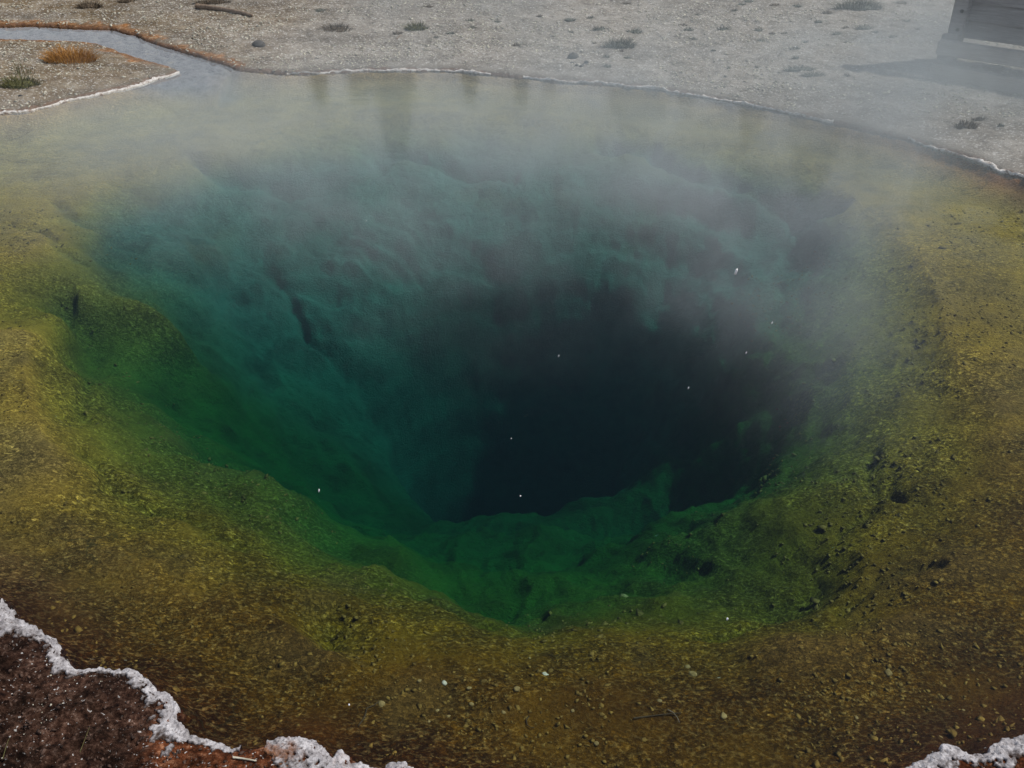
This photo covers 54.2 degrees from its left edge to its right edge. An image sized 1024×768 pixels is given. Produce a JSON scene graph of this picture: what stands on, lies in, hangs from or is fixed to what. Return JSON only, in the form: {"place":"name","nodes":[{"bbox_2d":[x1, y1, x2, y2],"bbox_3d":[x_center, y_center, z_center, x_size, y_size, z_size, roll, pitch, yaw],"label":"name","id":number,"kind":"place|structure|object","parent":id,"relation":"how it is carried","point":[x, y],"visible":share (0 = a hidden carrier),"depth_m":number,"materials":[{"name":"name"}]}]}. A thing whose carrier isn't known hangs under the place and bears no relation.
{"place":"outdoors","nodes":[
{"label":"outdoors","id":0,"kind":"place"},
{"bbox_2d":[0,0,1023,767],"bbox_3d":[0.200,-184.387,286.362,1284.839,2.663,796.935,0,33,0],"label":"ground","id":1,"kind":"structure","parent":0,"point":[992,142],"depth_m":9.29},
{"bbox_2d":[6,54,34,73],"bbox_3d":[-4.389,-2.846,8.919,0.291,0.185,0.123,0,33,0],"label":"grass tuft","id":2,"kind":"object","parent":1,"relation":"on","point":[21,68],"visible":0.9,"depth_m":8.93,"materials":[{"name":"plant"}]},
{"bbox_2d":[0,72,44,89],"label":"grass tuft","id":3,"kind":"object","parent":1,"relation":"on","point":[18,83],"visible":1,"depth_m":8.58,"materials":[{"name":"green plant"}]},
{"bbox_2d":[0,658,100,762],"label":"grit","id":4,"kind":"object","parent":1,"relation":"on","point":[50,705],"visible":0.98,"depth_m":3.14,"materials":[{"name":"stone"}]},
{"bbox_2d":[37,41,101,63],"bbox_3d":[-4.098,-3.068,9.245,0.657,0.179,0.303,0,33,0],"label":"grass tuft","id":5,"kind":"object","parent":1,"relation":"on","point":[62,57],"visible":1,"depth_m":9.23,"materials":[{"name":"plant"}]},
{"bbox_2d":[75,0,104,8],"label":"grass tuft","id":6,"kind":"object","parent":1,"relation":"on","point":[91,5],"visible":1,"depth_m":11.06,"materials":[{"name":"plant"}]},
{"bbox_2d":[0,71,179,114],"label":"shore crust","id":7,"kind":"object","parent":1,"relation":"on","point":[115,90],"visible":1,"depth_m":8.61},
{"bbox_2d":[115,0,137,2],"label":"grass tuft","id":8,"kind":"object","parent":1,"relation":"on","point":[124,1],"visible":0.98,"depth_m":11.31,"materials":[{"name":"plant"}]},
{"bbox_2d":[192,0,233,4],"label":"grass tuft","id":9,"kind":"object","parent":1,"relation":"on","point":[208,2],"visible":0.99,"depth_m":11.21,"materials":[{"name":"plant"}]},
{"bbox_2d":[194,3,252,16],"bbox_3d":[-3.120,-4.060,10.867,0.880,0.057,0.079,19,38,27],"label":"branch","id":10,"kind":"object","parent":1,"relation":"on","point":[205,6],"visible":1,"depth_m":10.88,"materials":[{"name":"wood"}]},
{"bbox_2d":[233,756,256,760],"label":"twig","id":11,"kind":"object","parent":1,"relation":"on","point":[234,757],"visible":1,"depth_m":2.99,"materials":[{"name":"wood"}]},
{"bbox_2d":[252,40,265,46],"bbox_3d":[-2.468,-3.305,9.737,0.161,0.075,0.129,25,40,33],"label":"stone","id":12,"kind":"object","parent":1,"relation":"on","point":[258,43],"visible":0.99,"depth_m":9.69,"materials":[{"name":"grey stone"}]},
{"bbox_2d":[263,736,372,767],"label":"sinter crust","id":13,"kind":"object","parent":1,"relation":"on","point":[280,748],"visible":1,"depth_m":3.00},
{"bbox_2d":[315,22,357,31],"bbox_3d":[-1.802,-3.637,10.207,0.457,0.115,0.240,0,33,0],"label":"grass tuft","id":14,"kind":"object","parent":1,"relation":"on","point":[337,28],"visible":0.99,"depth_m":10.17,"materials":[{"name":"plant"}]},
{"bbox_2d":[287,68,490,76],"bbox_3d":[-1.121,-2.861,9.171,1.864,0.049,0.135,0,33,1],"label":"shore crust","id":15,"kind":"object","parent":1,"relation":"on","point":[471,71],"visible":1,"depth_m":9.20},
{"bbox_2d":[390,31,403,34],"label":"grass tuft","id":16,"kind":"object","parent":1,"relation":"on","point":[396,33],"visible":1,"depth_m":10.10,"materials":[{"name":"plant"}]},
{"bbox_2d":[401,20,428,30],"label":"grass tuft","id":17,"kind":"object","parent":1,"relation":"on","point":[415,27],"visible":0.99,"depth_m":10.20,"materials":[{"name":"plant"}]},
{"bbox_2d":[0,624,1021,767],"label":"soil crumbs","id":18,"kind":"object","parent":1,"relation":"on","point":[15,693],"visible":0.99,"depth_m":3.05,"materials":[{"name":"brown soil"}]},
{"bbox_2d":[0,28,1023,767],"bbox_3d":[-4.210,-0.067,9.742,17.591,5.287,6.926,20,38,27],"label":"pool bed","id":19,"kind":"object","parent":1,"relation":"in","point":[408,392],"visible":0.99,"depth_m":6.24,"materials":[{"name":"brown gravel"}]},
{"bbox_2d":[0,598,242,759],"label":"sinter crust","id":20,"kind":"object","parent":19,"relation":"on","point":[162,730],"visible":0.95,"depth_m":3.23},
{"bbox_2d":[358,701,378,726],"bbox_3d":[-0.486,1.096,3.334,0.024,0.047,0.145,11,35,16],"label":"twig","id":21,"kind":"object","parent":19,"relation":"on","point":[366,712],"visible":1,"depth_m":3.33,"materials":[{"name":"brown wood"}]},
{"bbox_2d":[378,700,384,706],"bbox_3d":[-0.442,1.085,3.393,0.024,0.015,0.030,-9,34,-13],"label":"stone","id":22,"kind":"object","parent":19,"relation":"on","point":[381,703],"visible":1,"depth_m":3.39,"materials":[{"name":"beige stone"}]},
{"bbox_2d":[386,761,413,767],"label":"sinter crust","id":23,"kind":"object","parent":19,"relation":"on","point":[402,764],"visible":1,"depth_m":2.98},
{"bbox_2d":[513,686,519,691],"bbox_3d":[0.015,1.052,3.448,0.023,0.014,0.024,8,34,13],"label":"stone","id":24,"kind":"object","parent":19,"relation":"on","point":[516,688],"visible":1,"depth_m":3.44,"materials":[{"name":"beige stone"}]},
{"bbox_2d":[633,712,680,718],"bbox_3d":[0.486,1.108,3.348,0.161,0.010,0.011,-3,33,-5],"label":"twig","id":25,"kind":"object","parent":19,"relation":"on","point":[654,715],"visible":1,"depth_m":3.35,"materials":[{"name":"brown wood"}]},
{"bbox_2d":[688,671,696,676],"bbox_3d":[0.647,1.038,3.577,0.032,0.017,0.030,9,34,14],"label":"stone","id":26,"kind":"object","parent":19,"relation":"on","point":[692,673],"visible":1,"depth_m":3.57,"materials":[{"name":"beige stone"}]},
{"bbox_2d":[720,712,726,719],"bbox_3d":[0.710,1.116,3.362,0.026,0.011,0.024,-27,41,-35],"label":"stone","id":27,"kind":"object","parent":19,"relation":"on","point":[723,716],"visible":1,"depth_m":3.36,"materials":[{"name":"beige stone"}]},
{"bbox_2d":[884,669,892,676],"bbox_3d":[1.323,1.015,3.514,0.026,0.016,0.030,-6,33,-9],"label":"stone","id":28,"kind":"object","parent":19,"relation":"on","point":[888,672],"visible":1,"depth_m":3.51,"materials":[{"name":"beige stone"}]},
{"bbox_2d":[0,0,1023,120],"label":"sinter grit","id":29,"kind":"object","parent":1,"relation":"on","point":[661,76],"visible":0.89,"depth_m":9.73,"materials":[{"name":"stone"}]},
{"bbox_2d":[564,17,575,21],"bbox_3d":[0.603,-3.802,10.424,0.154,0.054,0.071,0,33,0],"label":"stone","id":30,"kind":"object","parent":1,"relation":"on","point":[570,19],"visible":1,"depth_m":10.42,"materials":[{"name":"grey stone"}]},
{"bbox_2d":[567,52,577,58],"bbox_3d":[0.569,-3.070,9.376,0.096,0.083,0.116,10,34,15],"label":"stone","id":31,"kind":"object","parent":1,"relation":"on","point":[572,55],"visible":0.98,"depth_m":9.34,"materials":[{"name":"grey stone"}]},
{"bbox_2d":[592,26,607,30],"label":"grass tuft","id":32,"kind":"object","parent":1,"relation":"on","point":[600,29],"visible":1,"depth_m":10.12,"materials":[{"name":"grey plant"}]},
{"bbox_2d":[601,35,637,48],"bbox_3d":[1.037,-3.270,9.613,0.386,0.156,0.172,0,33,0],"label":"shrub","id":33,"kind":"object","parent":1,"relation":"on","point":[620,43],"visible":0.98,"depth_m":9.59,"materials":[{"name":"grey plant"}]},
{"bbox_2d":[625,28,643,33],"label":"grass tuft","id":34,"kind":"object","parent":1,"relation":"on","point":[637,31],"visible":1,"depth_m":10.08,"materials":[{"name":"grey plant"}]},
{"bbox_2d":[523,75,833,123],"bbox_3d":[1.382,-2.482,8.584,2.767,0.053,0.230,16,36,23],"label":"shore crust","id":35,"kind":"object","parent":1,"relation":"on","point":[677,92],"visible":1,"depth_m":8.64},
{"bbox_2d":[717,25,732,30],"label":"grass tuft","id":36,"kind":"object","parent":1,"relation":"on","point":[723,28],"visible":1,"depth_m":10.10,"materials":[{"name":"grey plant"}]},
{"bbox_2d":[781,63,819,71],"bbox_3d":[2.586,-2.834,8.983,0.354,0.088,0.114,0,33,0],"label":"shrub","id":37,"kind":"object","parent":1,"relation":"on","point":[796,68],"visible":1,"depth_m":8.97,"materials":[{"name":"grey plant"}]},
{"bbox_2d":[799,70,826,76],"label":"shrub","id":38,"kind":"object","parent":1,"relation":"on","point":[809,74],"visible":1,"depth_m":8.82,"materials":[{"name":"grey plant"}]},
{"bbox_2d":[829,0,887,10],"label":"shrub","id":39,"kind":"object","parent":1,"relation":"on","point":[856,6],"visible":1,"depth_m":10.61,"materials":[{"name":"grey plant"}]},
{"bbox_2d":[854,24,874,29],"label":"grass tuft","id":40,"kind":"object","parent":1,"relation":"on","point":[864,27],"visible":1,"depth_m":10.05,"materials":[{"name":"grey plant"}]},
{"bbox_2d":[894,0,906,4],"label":"grass tuft","id":41,"kind":"object","parent":1,"relation":"on","point":[901,2],"visible":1,"depth_m":10.83,"materials":[{"name":"plant"}]},
{"bbox_2d":[906,734,1023,767],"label":"sinter crust","id":42,"kind":"object","parent":1,"relation":"on","point":[1005,749],"visible":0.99,"depth_m":3.00},
{"bbox_2d":[951,119,979,128],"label":"grass tuft","id":43,"kind":"object","parent":1,"relation":"on","point":[965,124],"visible":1,"depth_m":7.68,"materials":[{"name":"grey plant"}]},
{"bbox_2d":[908,137,1023,177],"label":"shore crust","id":44,"kind":"object","parent":1,"relation":"on","point":[983,163],"visible":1,"depth_m":7.28},
{"bbox_2d":[928,0,1023,94],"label":"boardwalk","id":45,"kind":"structure","parent":1,"relation":"on","point":[999,21],"depth_m":8.72,"materials":[{"name":"grey wood"}]},
{"bbox_2d":[971,115,987,120],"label":"grass tuft","id":46,"kind":"object","parent":1,"relation":"on","point":[979,118],"visible":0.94,"depth_m":7.87,"materials":[{"name":"grey plant"}]}
]}

